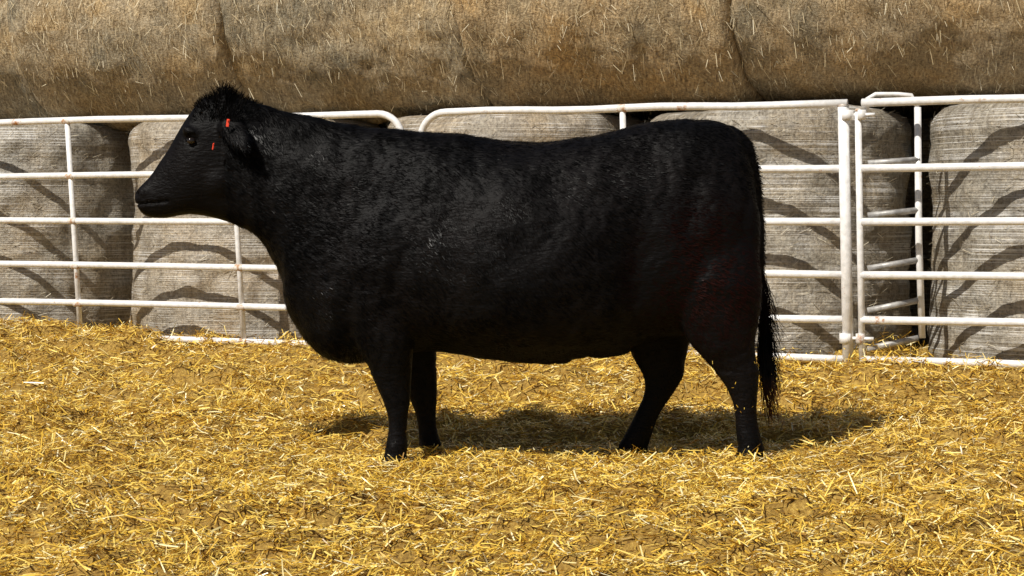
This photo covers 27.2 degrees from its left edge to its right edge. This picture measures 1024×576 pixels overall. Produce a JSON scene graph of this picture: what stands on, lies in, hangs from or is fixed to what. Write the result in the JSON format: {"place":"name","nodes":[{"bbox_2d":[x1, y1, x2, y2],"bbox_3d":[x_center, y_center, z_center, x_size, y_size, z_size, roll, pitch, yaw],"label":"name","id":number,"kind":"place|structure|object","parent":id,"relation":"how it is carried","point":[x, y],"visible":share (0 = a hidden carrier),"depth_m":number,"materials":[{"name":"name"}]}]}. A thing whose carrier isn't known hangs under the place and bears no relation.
{"place":"outdoors","nodes":[
{"label":"outdoors","id":0,"kind":"place"},
{"bbox_2d":[0,321,1023,575],"bbox_3d":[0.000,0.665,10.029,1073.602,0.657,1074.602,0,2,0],"label":"ground","id":1,"kind":"structure","parent":0,"point":[798,501],"depth_m":8.84,"materials":[{"name":"plant"}]},
{"bbox_2d":[0,123,134,328],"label":"round hay bale","id":2,"kind":"object","parent":1,"relation":"on","point":[41,148],"visible":0.59,"depth_m":14.35},
{"bbox_2d":[0,0,52,118],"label":"round hay bale","id":3,"kind":"object","parent":2,"relation":"on","point":[18,100],"visible":0.18,"depth_m":14.56},
{"bbox_2d":[0,110,403,345],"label":"livestock gate","id":4,"kind":"structure","parent":1,"relation":"on","point":[76,265],"depth_m":13.53,"materials":[{"name":"white metal"}]},
{"bbox_2d":[127,119,379,339],"bbox_3d":[-1.709,-0.366,14.296,1.771,1.560,1.775,-1,2,-36],"label":"round hay bale","id":5,"kind":"object","parent":1,"relation":"on","point":[149,143],"visible":0.26,"depth_m":13.53},
{"bbox_2d":[4,0,248,135],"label":"round hay bale","id":6,"kind":"object","parent":5,"relation":"on","point":[77,58],"visible":0.53,"depth_m":13.95},
{"bbox_2d":[135,80,788,467],"bbox_3d":[-0.220,-0.061,9.271,2.858,1.705,0.763,0,2,0],"label":"cow","id":7,"kind":"object","parent":1,"relation":"on","point":[399,258],"visible":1,"depth_m":9.05},
{"bbox_2d":[0,311,1023,575],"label":"straw bedding","id":8,"kind":"object","parent":1,"relation":"on","point":[632,459],"visible":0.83,"depth_m":8.76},
{"bbox_2d":[864,92,925,351],"bbox_3d":[2.091,-0.359,11.556,0.341,1.419,0.052,0,2,0],"label":"corral panel","id":9,"kind":"object","parent":8,"relation":"on","point":[916,210],"visible":0.95,"depth_m":11.55,"materials":[{"name":"metal"}]},
{"bbox_2d":[388,113,644,141],"bbox_3d":[0.017,-0.333,13.529,1.756,1.532,1.753,0,2,-9],"label":"round hay bale","id":10,"kind":"object","parent":1,"relation":"on","point":[534,127],"visible":0.09,"depth_m":12.73},
{"bbox_2d":[220,0,494,124],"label":"round hay bale","id":11,"kind":"object","parent":10,"relation":"on","point":[399,58],"visible":0.66,"depth_m":13.35},
{"bbox_2d":[450,0,765,116],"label":"round hay bale","id":12,"kind":"object","parent":10,"relation":"on","point":[552,53],"visible":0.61,"depth_m":12.59},
{"bbox_2d":[648,104,915,354],"bbox_3d":[1.600,-0.309,12.721,1.657,1.548,1.658,1,2,18],"label":"round hay bale","id":13,"kind":"object","parent":1,"relation":"on","point":[806,136],"visible":0.4,"depth_m":11.96},
{"bbox_2d":[838,104,855,363],"bbox_3d":[1.839,-0.236,11.572,0.133,1.541,0.074,1,2,34],"label":"fence post","id":14,"kind":"object","parent":1,"relation":"on","point":[845,116],"visible":0.95,"depth_m":11.55,"materials":[{"name":"white metal"}]},
{"bbox_2d":[418,99,847,362],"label":"livestock gate","id":15,"kind":"structure","parent":14,"relation":"attached to","point":[622,109],"depth_m":11.73,"materials":[{"name":"white metal"}]},
{"bbox_2d":[855,108,874,361],"bbox_3d":[1.917,-0.231,11.535,0.115,1.492,0.050,1,2,34],"label":"fence post","id":16,"kind":"object","parent":1,"relation":"on","point":[860,116],"visible":0.94,"depth_m":11.53,"materials":[{"name":"white metal"}]},
{"bbox_2d":[905,118,932,342],"bbox_3d":[2.291,-0.369,14.386,1.770,1.560,1.775,-1,2,-31],"label":"round hay bale","id":17,"kind":"object","parent":1,"relation":"on","point":[927,212],"visible":0.04,"depth_m":13.62},
{"bbox_2d":[608,110,702,122],"bbox_3d":[1.344,-1.928,14.752,1.744,1.770,1.779,1,2,25],"label":"round hay bale","id":18,"kind":"object","parent":17,"relation":"on","point":[643,116],"visible":0.02,"depth_m":14.57},
{"bbox_2d":[849,103,958,117],"bbox_3d":[3.046,-1.904,13.982,1.923,1.753,1.736,1,2,25],"label":"round hay bale","id":19,"kind":"object","parent":17,"relation":"on","point":[930,111],"visible":0.02,"depth_m":13.82},
{"bbox_2d":[860,94,1023,368],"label":"livestock gate","id":20,"kind":"structure","parent":1,"relation":"on","point":[937,167],"depth_m":11.33,"materials":[{"name":"white metal"}]},
{"bbox_2d":[926,103,1023,369],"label":"round hay bale","id":21,"kind":"object","parent":1,"relation":"on","point":[975,133],"visible":0.84,"depth_m":11.54},
{"bbox_2d":[729,0,1023,107],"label":"round hay bale","id":22,"kind":"object","parent":21,"relation":"on","point":[853,52],"visible":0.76,"depth_m":11.98},
{"bbox_3d":[-1.008,-0.420,15.908,1.750,1.544,1.728,1,2,29],"label":"round hay bale","id":23,"kind":"object","parent":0,"visible":0},
{"bbox_2d":[379,121,390,127],"bbox_3d":[-0.360,-1.945,15.548,1.888,1.774,1.752,1,2,25],"label":"round hay bale","id":24,"kind":"object","parent":23,"relation":"on","point":[384,125],"depth_m":15.54}
]}

